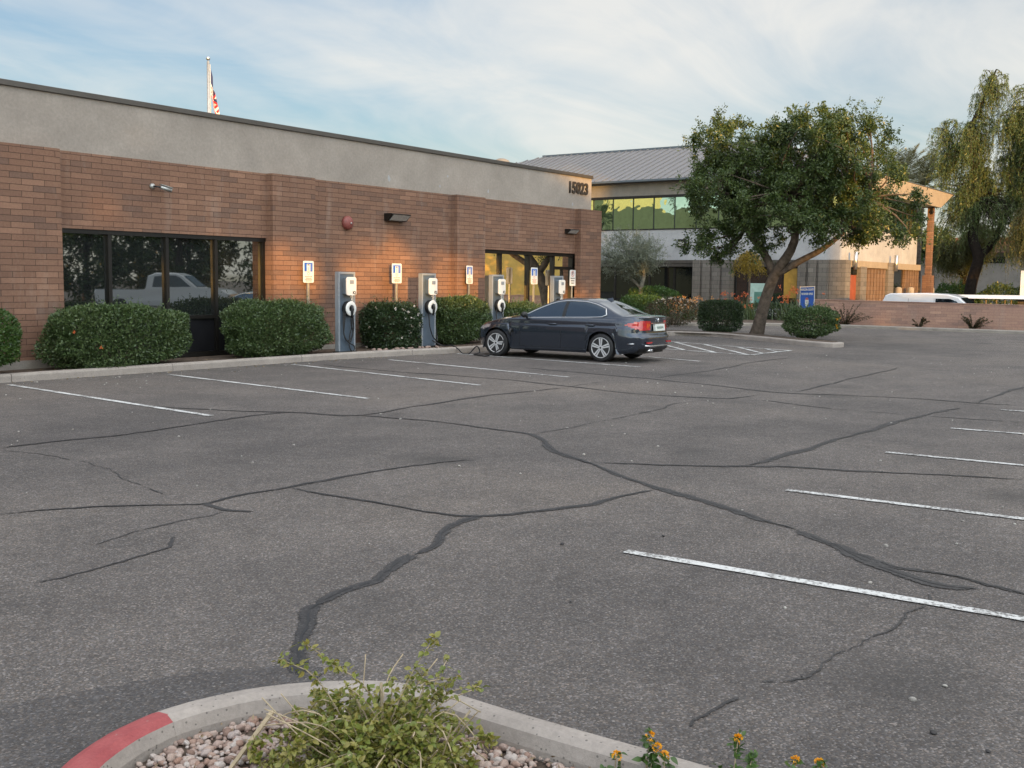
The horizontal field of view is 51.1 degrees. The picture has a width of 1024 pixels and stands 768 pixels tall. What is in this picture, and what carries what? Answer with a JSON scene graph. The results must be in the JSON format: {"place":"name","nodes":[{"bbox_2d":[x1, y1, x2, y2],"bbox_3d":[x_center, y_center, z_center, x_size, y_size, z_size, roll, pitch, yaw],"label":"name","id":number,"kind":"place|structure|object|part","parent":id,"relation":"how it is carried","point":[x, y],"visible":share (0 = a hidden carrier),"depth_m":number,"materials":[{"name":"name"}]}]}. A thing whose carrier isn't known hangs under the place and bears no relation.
{"place":"outdoors","nodes":[
{"label":"outdoors","id":0,"kind":"place"},
{"bbox_2d":[0,78,601,370],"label":"brick building","id":1,"kind":"structure","parent":0,"point":[244,209],"depth_m":21.62,"materials":[{"name":"brick"}]},
{"bbox_2d":[150,183,172,191],"bbox_3d":[-6.516,-3.648,19.917,0.420,0.156,0.146,-1,6,-18],"label":"security camera","id":2,"kind":"object","parent":1,"relation":"attached to","point":[163,187],"visible":1,"depth_m":19.89,"materials":[{"name":"white plastic"}]},
{"bbox_2d":[62,228,265,363],"bbox_3d":[-6.559,-1.682,20.481,0.140,2.370,4.720,5,7,35],"label":"window","id":3,"kind":"structure","parent":1,"relation":"in","point":[201,275],"depth_m":20.52,"materials":[{"name":"black glass"}]},
{"bbox_2d":[342,216,352,229],"bbox_3d":[-3.659,-3.613,24.030,0.145,0.310,0.310,5,7,35],"label":"fire bell","id":4,"kind":"object","parent":1,"relation":"attached to","point":[347,222],"visible":1,"depth_m":23.97,"materials":[{"name":"red metal"}]},
{"bbox_2d":[384,213,410,221],"bbox_3d":[-2.688,-3.920,25.243,0.281,0.178,0.660,5,7,35],"label":"wall lamp","id":5,"kind":"object","parent":1,"relation":"attached to","point":[395,217],"visible":1,"depth_m":25.10,"materials":[{"name":"brown metal"}]},
{"bbox_2d":[485,250,573,315],"bbox_3d":[0.409,-2.525,30.165,0.140,2.350,4.700,5,7,35],"label":"window","id":6,"kind":"structure","parent":1,"relation":"in","point":[515,267],"depth_m":30.08,"materials":[{"name":"yellow glass"}]},
{"bbox_2d":[565,229,578,233],"bbox_3d":[1.770,-4.482,31.495,0.212,0.135,0.500,5,7,35],"label":"wall lamp","id":7,"kind":"object","parent":1,"relation":"attached to","point":[571,231],"visible":1,"depth_m":31.37,"materials":[{"name":"grey metal"}]},
{"bbox_2d":[135,708,574,767],"bbox_3d":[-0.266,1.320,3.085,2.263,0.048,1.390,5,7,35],"label":"gravel","id":8,"kind":"structure","parent":0,"point":[203,747],"depth_m":3.65,"materials":[{"name":"beige gravel"}]},
{"bbox_2d":[228,710,273,767],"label":"dry stick","id":9,"kind":"object","parent":8,"relation":"on","point":[259,729],"visible":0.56,"depth_m":3.69,"materials":[{"name":"beige wood"}]},
{"bbox_2d":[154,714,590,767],"bbox_3d":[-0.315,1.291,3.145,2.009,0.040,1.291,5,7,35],"label":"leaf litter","id":10,"kind":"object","parent":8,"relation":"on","point":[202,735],"visible":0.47,"depth_m":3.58,"materials":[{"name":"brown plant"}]},
{"bbox_2d":[245,631,500,767],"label":"lantana plant","id":11,"kind":"object","parent":8,"relation":"on","point":[386,734],"visible":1,"depth_m":3.45,"materials":[{"name":"green plant"}]},
{"bbox_2d":[600,750,627,767],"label":"lantana sprig","id":12,"kind":"object","parent":8,"relation":"on","point":[618,755],"visible":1,"depth_m":3.40,"materials":[{"name":"orange plant"}]},
{"bbox_2d":[632,727,674,767],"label":"lantana sprig","id":13,"kind":"object","parent":8,"relation":"on","point":[652,758],"visible":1,"depth_m":3.41,"materials":[{"name":"green plant"}]},
{"bbox_2d":[651,750,677,767],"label":"lantana sprig","id":14,"kind":"object","parent":8,"relation":"on","point":[662,755],"visible":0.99,"depth_m":3.39,"materials":[{"name":"green plant"}]},
{"bbox_2d":[712,729,758,767],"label":"lantana sprig","id":15,"kind":"object","parent":8,"relation":"on","point":[750,755],"visible":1,"depth_m":3.35,"materials":[{"name":"green plant"}]},
{"bbox_2d":[785,755,805,767],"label":"lantana sprig","id":16,"kind":"object","parent":8,"relation":"on","point":[798,760],"visible":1,"depth_m":3.39,"materials":[{"name":"orange plant"}]},
{"bbox_2d":[811,757,827,767],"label":"lantana sprig","id":17,"kind":"object","parent":8,"relation":"on","point":[820,762],"visible":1,"depth_m":3.39,"materials":[{"name":"green plant"}]},
{"bbox_2d":[0,325,1023,767],"bbox_3d":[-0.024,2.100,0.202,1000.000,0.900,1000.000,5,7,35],"label":"ground","id":18,"kind":"structure","parent":0,"point":[624,647],"depth_m":7.01,"materials":[{"name":"grey asphalt"}]},
{"bbox_2d":[10,384,212,415],"bbox_3d":[-5.614,0.194,14.553,5.262,0.001,0.101,5,7,40],"label":"parking line","id":19,"kind":"object","parent":18,"relation":"on","point":[114,400],"visible":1,"depth_m":14.21,"materials":[{"name":"paint"}]},
{"bbox_2d":[62,712,175,767],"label":"red kerb","id":20,"kind":"structure","parent":18,"relation":"on","point":[131,744],"depth_m":3.58,"materials":[{"name":"paint"}]},
{"bbox_2d":[0,664,323,767],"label":"asphalt patch","id":21,"kind":"object","parent":18,"relation":"on","point":[56,732],"visible":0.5,"depth_m":4.12,"materials":[{"name":"grey asphalt"}]},
{"bbox_2d":[206,56,210,112],"bbox_3d":[-10.996,-7.029,39.038,0.169,9.575,0.169,5,7,35],"label":"flagpole","id":22,"kind":"object","parent":18,"relation":"on","point":[208,87],"visible":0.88,"depth_m":38.65,"materials":[{"name":"metal"}]},
{"bbox_2d":[211,72,219,113],"bbox_3d":[-10.718,-10.007,39.030,0.206,2.850,0.556,5,7,35],"label":"flag","id":23,"kind":"object","parent":22,"relation":"hanging from","point":[215,104],"visible":0.59,"depth_m":38.90,"materials":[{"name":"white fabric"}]},
{"bbox_2d":[167,374,365,398],"bbox_3d":[-3.925,0.018,16.583,5.080,0.001,0.102,5,7,41],"label":"parking line","id":24,"kind":"object","parent":18,"relation":"on","point":[269,386],"visible":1,"depth_m":16.39,"materials":[{"name":"paint"}]},
{"bbox_2d":[292,364,478,384],"bbox_3d":[-2.378,-0.183,18.849,5.289,0.001,0.102,6,8,45],"label":"parking line","id":25,"kind":"object","parent":18,"relation":"on","point":[390,375],"visible":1,"depth_m":18.51,"materials":[{"name":"paint"}]},
{"bbox_2d":[0,330,836,373],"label":"planting bed","id":26,"kind":"object","parent":18,"relation":"on","point":[233,356],"visible":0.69,"depth_m":21.55,"materials":[{"name":"soil"}]},
{"bbox_2d":[0,307,23,366],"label":"hedge bush","id":27,"kind":"object","parent":26,"relation":"on","point":[11,334],"visible":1,"depth_m":16.71,"materials":[{"name":"green plant"}]},
{"bbox_2d":[31,295,192,368],"bbox_3d":[-6.847,-0.890,18.674,1.223,1.319,2.980,5,7,35],"label":"hedge bush","id":28,"kind":"object","parent":26,"relation":"on","point":[62,328],"visible":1,"depth_m":18.22,"materials":[{"name":"green plant"}]},
{"bbox_2d":[218,292,333,357],"bbox_3d":[-4.759,-1.188,21.628,1.287,1.373,2.733,5,7,35],"label":"hedge bush","id":29,"kind":"object","parent":26,"relation":"on","point":[237,333],"visible":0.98,"depth_m":21.17,"materials":[{"name":"green plant"}]},
{"bbox_2d":[303,261,313,323],"bbox_3d":[-4.356,-1.659,22.899,0.047,1.930,0.310,5,7,35],"label":"parking sign","id":30,"kind":"object","parent":26,"relation":"on","point":[308,272],"visible":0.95,"depth_m":22.84,"materials":[{"name":"white metal"}]},
{"bbox_2d":[333,272,356,352],"bbox_3d":[-3.471,-1.494,22.648,0.333,1.740,0.560,5,7,35],"label":"charging station","id":31,"kind":"object","parent":26,"relation":"on","point":[345,294],"visible":0.99,"depth_m":22.55,"materials":[{"name":"grey metal"}]},
{"bbox_2d":[5,339,684,384],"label":"leaf litter","id":32,"kind":"object","parent":26,"relation":"on","point":[226,359],"visible":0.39,"depth_m":20.25,"materials":[{"name":"brown plant"}]},
{"bbox_2d":[356,296,425,349],"bbox_3d":[-2.768,-1.385,24.424,1.198,1.295,1.613,5,7,35],"label":"hedge bush","id":33,"kind":"object","parent":26,"relation":"on","point":[405,322],"visible":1,"depth_m":24.05,"materials":[{"name":"green plant"}]},
{"bbox_2d":[392,263,401,316],"bbox_3d":[-2.718,-1.859,25.175,0.047,1.930,0.310,5,7,40],"label":"parking sign","id":34,"kind":"object","parent":26,"relation":"on","point":[396,274],"visible":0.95,"depth_m":25.12,"materials":[{"name":"white metal"}]},
{"bbox_2d":[417,273,437,347],"bbox_3d":[-1.905,-1.685,24.824,0.333,1.740,0.575,5,7,35],"label":"charging station","id":35,"kind":"object","parent":26,"relation":"on","point":[427,293],"visible":0.96,"depth_m":24.73,"materials":[{"name":"grey metal"}]},
{"bbox_2d":[436,291,492,344],"bbox_3d":[-1.369,-1.599,26.304,1.306,1.385,2.228,5,7,35],"label":"hedge bush","id":36,"kind":"object","parent":26,"relation":"on","point":[455,306],"visible":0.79,"depth_m":25.92,"materials":[{"name":"green plant"}]},
{"bbox_2d":[466,266,472,294],"bbox_3d":[-1.105,-2.057,27.416,0.047,1.930,0.310,4,6,29],"label":"parking sign","id":37,"kind":"object","parent":26,"relation":"on","point":[469,275],"visible":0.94,"depth_m":27.35,"materials":[{"name":"white metal"}]},
{"bbox_2d":[488,275,505,320],"bbox_3d":[-0.342,-1.877,26.996,0.333,1.740,0.560,5,7,35],"label":"charging station","id":38,"kind":"object","parent":26,"relation":"on","point":[497,287],"visible":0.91,"depth_m":26.86,"materials":[{"name":"grey metal"}]},
{"bbox_2d":[504,297,541,316],"bbox_3d":[0.230,-1.722,28.508,1.131,1.224,2.289,5,7,35],"label":"hedge bush","id":39,"kind":"object","parent":26,"relation":"on","point":[519,307],"visible":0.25,"depth_m":28.11,"materials":[{"name":"green plant"}]},
{"bbox_2d":[531,268,537,301],"bbox_3d":[0.597,-2.265,29.781,0.047,1.930,0.310,5,7,37],"label":"parking sign","id":40,"kind":"object","parent":26,"relation":"on","point":[534,276],"visible":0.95,"depth_m":29.73,"materials":[{"name":"white metal"}]},
{"bbox_2d":[550,276,564,302],"bbox_3d":[1.272,-2.075,29.238,0.333,1.740,0.560,5,7,35],"label":"charging station","id":41,"kind":"object","parent":26,"relation":"on","point":[557,287],"visible":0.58,"depth_m":29.07,"materials":[{"name":"grey metal"}]},
{"bbox_2d":[570,270,575,297],"bbox_3d":[1.749,-2.392,31.386,0.040,1.900,0.310,5,7,35],"label":"no parking sign","id":42,"kind":"object","parent":26,"relation":"on","point":[572,277],"visible":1,"depth_m":31.33,"materials":[{"name":"white metal"}]},
{"bbox_2d":[0,331,843,382],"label":"planter kerb","id":43,"kind":"structure","parent":18,"relation":"on","point":[62,374],"depth_m":20.77,"materials":[{"name":"concrete"}]},
{"bbox_2d":[158,680,711,767],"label":"island kerb","id":44,"kind":"structure","parent":18,"relation":"on","point":[566,746],"depth_m":3.79,"materials":[{"name":"concrete"}]},
{"bbox_2d":[432,335,504,356],"bbox_3d":[-1.010,-0.910,24.091,0.305,0.499,2.306,-4,7,-41],"label":"charging cable","id":45,"kind":"object","parent":18,"relation":"on","point":[474,348],"visible":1,"depth_m":23.96,"materials":[{"name":"rubber"}]},
{"bbox_2d":[396,360,566,376],"bbox_3d":[-0.782,-0.314,20.398,0.102,0.001,5.015,-5,8,-44],"label":"parking line","id":46,"kind":"object","parent":18,"relation":"on","point":[483,368],"visible":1,"depth_m":20.00,"materials":[{"name":"paint"}]},
{"bbox_2d":[1,364,1022,674],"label":"asphalt cracks","id":47,"kind":"object","parent":18,"relation":"on","point":[537,510],"visible":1,"depth_m":7.82,"materials":[{"name":"black asphalt"}]},
{"bbox_2d":[1,357,1023,725],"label":"crack sealant","id":48,"kind":"object","parent":18,"relation":"on","point":[871,561],"visible":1,"depth_m":7.29,"materials":[{"name":"black asphalt"}]},
{"bbox_2d":[5,346,1023,700],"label":"loose gravel","id":49,"kind":"structure","parent":18,"relation":"on","point":[631,460],"depth_m":10.32,"materials":[{"name":"grey gravel"}]},
{"bbox_2d":[457,353,639,366],"bbox_3d":[0.632,-0.514,22.646,4.950,0.001,0.102,5,7,40],"label":"parking line","id":50,"kind":"object","parent":18,"relation":"on","point":[555,360],"visible":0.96,"depth_m":22.43,"materials":[{"name":"paint"}]},
{"bbox_2d":[479,298,671,361],"bbox_3d":[1.285,-1.248,23.499,4.288,1.325,1.967,4,6,32],"label":"sedan car","id":51,"kind":"object","parent":18,"relation":"on","point":[601,329],"visible":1,"depth_m":22.61,"materials":[{"name":"grey paint"}]},
{"bbox_3d":[1.169,-1.574,22.789,1.992,0.382,0.199,4,6,32],"label":"side window","id":52,"kind":"part","parent":51,"relation":"part of","materials":[{"name":"black glass"}]},
{"bbox_3d":[2.374,-1.623,22.791,0.606,0.299,1.319,4,6,32],"label":"rear window","id":53,"kind":"part","parent":51,"relation":"part of","materials":[{"name":"grey glass"}]},
{"bbox_2d":[645,293,698,325],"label":"flowering bush","id":54,"kind":"object","parent":18,"relation":"on","point":[676,300],"visible":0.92,"depth_m":40.66,"materials":[{"name":"orange plant"}]},
{"bbox_2d":[675,342,713,351],"bbox_3d":[4.704,-0.975,27.903,0.107,0.001,4.530,0,6,-4],"label":"hatch line","id":55,"kind":"object","parent":18,"relation":"on","point":[695,347],"visible":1,"depth_m":27.52,"materials":[{"name":"paint"}]},
{"bbox_2d":[697,296,744,331],"bbox_3d":[6.921,-2.311,35.528,1.381,1.244,1.391,5,7,35],"label":"clipped bush","id":56,"kind":"object","parent":18,"relation":"on","point":[708,315],"visible":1,"depth_m":35.20,"materials":[{"name":"green plant"}]},
{"bbox_2d":[666,316,784,322],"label":"border bed","id":57,"kind":"object","parent":18,"relation":"on","point":[752,320],"visible":0.12,"depth_m":44.70,"materials":[{"name":"soil"}]},
{"bbox_2d":[601,225,669,307],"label":"palo verde tree","id":58,"kind":"object","parent":57,"relation":"on","point":[634,259],"visible":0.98,"depth_m":49.91,"materials":[{"name":"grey plant"}]},
{"bbox_2d":[620,291,667,314],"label":"clipped bush","id":59,"kind":"object","parent":57,"relation":"on","point":[630,298],"visible":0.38,"depth_m":45.34,"materials":[{"name":"green plant"}]},
{"bbox_2d":[625,283,683,315],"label":"shrub","id":60,"kind":"object","parent":57,"relation":"on","point":[661,290],"visible":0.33,"depth_m":49.95,"materials":[{"name":"green plant"}]},
{"bbox_2d":[663,295,718,319],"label":"flowering clump","id":61,"kind":"object","parent":57,"relation":"on","point":[686,308],"visible":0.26,"depth_m":45.57,"materials":[{"name":"green plant"}]},
{"bbox_2d":[711,291,770,319],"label":"flowering clump","id":62,"kind":"object","parent":57,"relation":"on","point":[749,316],"visible":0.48,"depth_m":46.61,"materials":[{"name":"green plant"}]},
{"bbox_2d":[732,250,766,303],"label":"tree","id":63,"kind":"object","parent":57,"relation":"on","point":[744,261],"visible":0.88,"depth_m":48.69,"materials":[{"name":"yellow plant"}]},
{"bbox_2d":[743,301,798,319],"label":"shrub","id":64,"kind":"object","parent":57,"relation":"on","point":[778,307],"visible":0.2,"depth_m":47.08,"materials":[{"name":"green plant"}]},
{"bbox_2d":[770,285,824,320],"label":"flowering clump","id":65,"kind":"object","parent":57,"relation":"on","point":[785,312],"visible":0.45,"depth_m":45.99,"materials":[{"name":"green plant"}]},
{"bbox_2d":[824,303,871,324],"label":"seedling shrub","id":66,"kind":"object","parent":57,"relation":"on","point":[847,322],"visible":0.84,"depth_m":41.48,"materials":[{"name":"brown plant"}]},
{"bbox_2d":[911,317,929,326],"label":"seedling shrub","id":67,"kind":"object","parent":57,"relation":"on","point":[921,322],"visible":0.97,"depth_m":39.91,"materials":[{"name":"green plant"}]},
{"bbox_2d":[961,314,992,328],"bbox_3d":[16.780,-2.253,38.831,0.551,0.608,1.109,-4,7,-40],"label":"seedling shrub","id":68,"kind":"object","parent":57,"relation":"on","point":[978,324],"visible":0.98,"depth_m":38.80,"materials":[{"name":"brown plant"}]},
{"bbox_2d":[704,344,749,354],"bbox_3d":[5.345,-0.888,27.060,0.108,0.001,4.260,0,6,-4],"label":"hatch line","id":69,"kind":"object","parent":18,"relation":"on","point":[727,349],"visible":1,"depth_m":26.80,"materials":[{"name":"paint"}]},
{"bbox_2d":[516,141,953,315],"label":"office building","id":70,"kind":"structure","parent":18,"relation":"on","point":[630,189],"depth_m":53.28,"materials":[{"name":"grey paint"}]},
{"bbox_2d":[600,266,691,304],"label":"window","id":71,"kind":"structure","parent":70,"relation":"in","point":[679,279],"depth_m":53.92,"materials":[{"name":"black glass"}]},
{"bbox_2d":[677,239,686,245],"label":"box lamp","id":72,"kind":"object","parent":70,"relation":"attached to","point":[681,242],"visible":0.44,"depth_m":52.46,"materials":[{"name":"grey metal"}]},
{"bbox_2d":[591,192,836,229],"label":"window","id":73,"kind":"structure","parent":70,"relation":"in","point":[662,212],"depth_m":53.64,"materials":[{"name":"green glass"}]},
{"bbox_2d":[734,267,796,308],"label":"window","id":74,"kind":"structure","parent":70,"relation":"in","point":[740,284],"depth_m":50.78,"materials":[{"name":"brown glass"}]},
{"bbox_2d":[850,275,855,299],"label":"door","id":75,"kind":"structure","parent":70,"relation":"in","point":[853,277],"depth_m":49.63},
{"bbox_2d":[841,198,916,233],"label":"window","id":76,"kind":"structure","parent":70,"relation":"in","point":[900,215],"depth_m":55.79,"materials":[{"name":"black glass"}]},
{"bbox_2d":[893,270,902,292],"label":"side window","id":77,"kind":"structure","parent":70,"relation":"in","point":[898,275],"depth_m":55.40,"materials":[{"name":"grey glass"}]},
{"bbox_2d":[669,96,932,334],"bbox_3d":[8.705,-5.071,32.669,7.994,7.456,5.498,5,7,35],"label":"leafy tree","id":78,"kind":"object","parent":18,"relation":"on","point":[831,141],"visible":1,"depth_m":31.93,"materials":[{"name":"green plant"}]},
{"bbox_2d":[799,286,814,331],"bbox_3d":[9.456,-2.341,34.377,0.490,1.600,0.046,4,6,31],"label":"notice board","id":79,"kind":"object","parent":18,"relation":"on","point":[807,293],"visible":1,"depth_m":34.31,"materials":[{"name":"blue metal"}]},
{"bbox_2d":[780,301,840,338],"bbox_3d":[8.888,-1.905,31.908,1.740,1.176,1.783,5,7,35],"label":"shrub","id":80,"kind":"object","parent":18,"relation":"on","point":[814,314],"visible":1,"depth_m":31.50,"materials":[{"name":"green plant"}]},
{"bbox_2d":[624,549,1023,620],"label":"parking line","id":81,"kind":"object","parent":18,"relation":"on","point":[901,597],"visible":1,"depth_m":5.89,"materials":[{"name":"paint"}]},
{"bbox_2d":[666,322,1023,333],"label":"kerb","id":82,"kind":"structure","parent":18,"relation":"on","point":[917,328],"depth_m":39.66,"materials":[{"name":"concrete"}]},
{"bbox_2d":[895,287,901,292],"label":"bollard","id":83,"kind":"object","parent":18,"relation":"on","point":[898,289],"visible":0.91,"depth_m":53.88,"materials":[{"name":"beige paint"}]},
{"bbox_2d":[870,141,937,209],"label":"palm tree","id":84,"kind":"object","parent":18,"relation":"on","point":[903,159],"visible":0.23,"depth_m":71.40,"materials":[{"name":"green plant"}]},
{"bbox_2d":[785,489,1023,519],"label":"parking line","id":85,"kind":"object","parent":18,"relation":"on","point":[925,506],"visible":1,"depth_m":8.12,"materials":[{"name":"paint"}]},
{"bbox_2d":[907,287,913,292],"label":"bollard","id":86,"kind":"object","parent":18,"relation":"on","point":[910,289],"visible":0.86,"depth_m":55.65,"materials":[{"name":"beige paint"}]},
{"bbox_2d":[807,299,1023,330],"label":"brick wall","id":87,"kind":"structure","parent":18,"relation":"on","point":[941,315],"depth_m":40.22,"materials":[{"name":"brown brick"}]},
{"bbox_2d":[883,293,973,302],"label":"van","id":88,"kind":"object","parent":18,"relation":"on","point":[931,297],"visible":0.07,"depth_m":43.28,"materials":[{"name":"white paint"}]},
{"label":"window","id":89,"kind":"part","parent":88,"relation":"part of","materials":[{"name":"black glass"}]},
{"bbox_2d":[903,147,960,292],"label":"palm tree","id":90,"kind":"object","parent":18,"relation":"on","point":[924,171],"visible":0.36,"depth_m":68.46,"materials":[{"name":"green plant"}]},
{"bbox_2d":[921,221,958,286],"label":"broadleaf tree","id":91,"kind":"object","parent":18,"relation":"on","point":[935,240],"visible":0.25,"depth_m":82.96,"materials":[{"name":"green plant"}]},
{"bbox_2d":[885,451,1023,465],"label":"parking line","id":92,"kind":"object","parent":18,"relation":"on","point":[955,458],"visible":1,"depth_m":10.30,"materials":[{"name":"paint"}]},
{"bbox_2d":[934,279,979,303],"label":"shrub","id":93,"kind":"object","parent":18,"relation":"on","point":[957,287],"visible":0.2,"depth_m":63.96,"materials":[{"name":"green plant"}]},
{"bbox_2d":[932,222,1005,291],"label":"weeping tree","id":94,"kind":"object","parent":18,"relation":"on","point":[952,265],"visible":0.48,"depth_m":65.71,"materials":[{"name":"green plant"}]},
{"bbox_2d":[920,238,1023,303],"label":"distant building","id":95,"kind":"structure","parent":18,"relation":"on","point":[991,277],"depth_m":85.18,"materials":[{"name":"grey paint"}]},
{"bbox_2d":[985,257,1004,262],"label":"window","id":96,"kind":"structure","parent":95,"relation":"in","point":[997,261],"depth_m":85.04,"materials":[{"name":"black glass"}]},
{"bbox_2d":[923,69,1023,301],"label":"weeping tree","id":97,"kind":"object","parent":18,"relation":"on","point":[976,194],"visible":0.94,"depth_m":60.69,"materials":[{"name":"green plant"}]},
{"bbox_2d":[952,428,1021,433],"bbox_3d":[7.228,0.663,11.210,4.960,0.001,0.091,4,6,32],"label":"parking line","id":98,"kind":"object","parent":18,"relation":"on","point":[986,430],"visible":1,"depth_m":12.32,"materials":[{"name":"paint"}]},
{"bbox_2d":[957,294,1023,304],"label":"shade canopy","id":99,"kind":"object","parent":18,"relation":"on","point":[996,297],"visible":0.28,"depth_m":54.59,"materials":[{"name":"white metal"}]},
{"bbox_2d":[974,281,1019,304],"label":"shrub","id":100,"kind":"object","parent":18,"relation":"on","point":[995,289],"visible":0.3,"depth_m":63.34,"materials":[{"name":"green plant"}]},
{"bbox_2d":[1003,196,1023,282],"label":"weeping tree","id":101,"kind":"object","parent":18,"relation":"on","point":[1017,226],"visible":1,"depth_m":57.02,"materials":[{"name":"green plant"}]},
{"bbox_2d":[1018,299,1023,304],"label":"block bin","id":102,"kind":"object","parent":18,"relation":"on","point":[1020,301],"visible":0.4,"depth_m":54.79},
{"bbox_2d":[1020,271,1023,294],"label":"white board","id":103,"kind":"object","parent":18,"relation":"on","point":[1022,284],"visible":0.8,"depth_m":56.69,"materials":[{"name":"paint"}]},
{"bbox_2d":[0,0,1023,237],"label":"sky","id":104,"kind":"structure","parent":0,"point":[514,81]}
]}

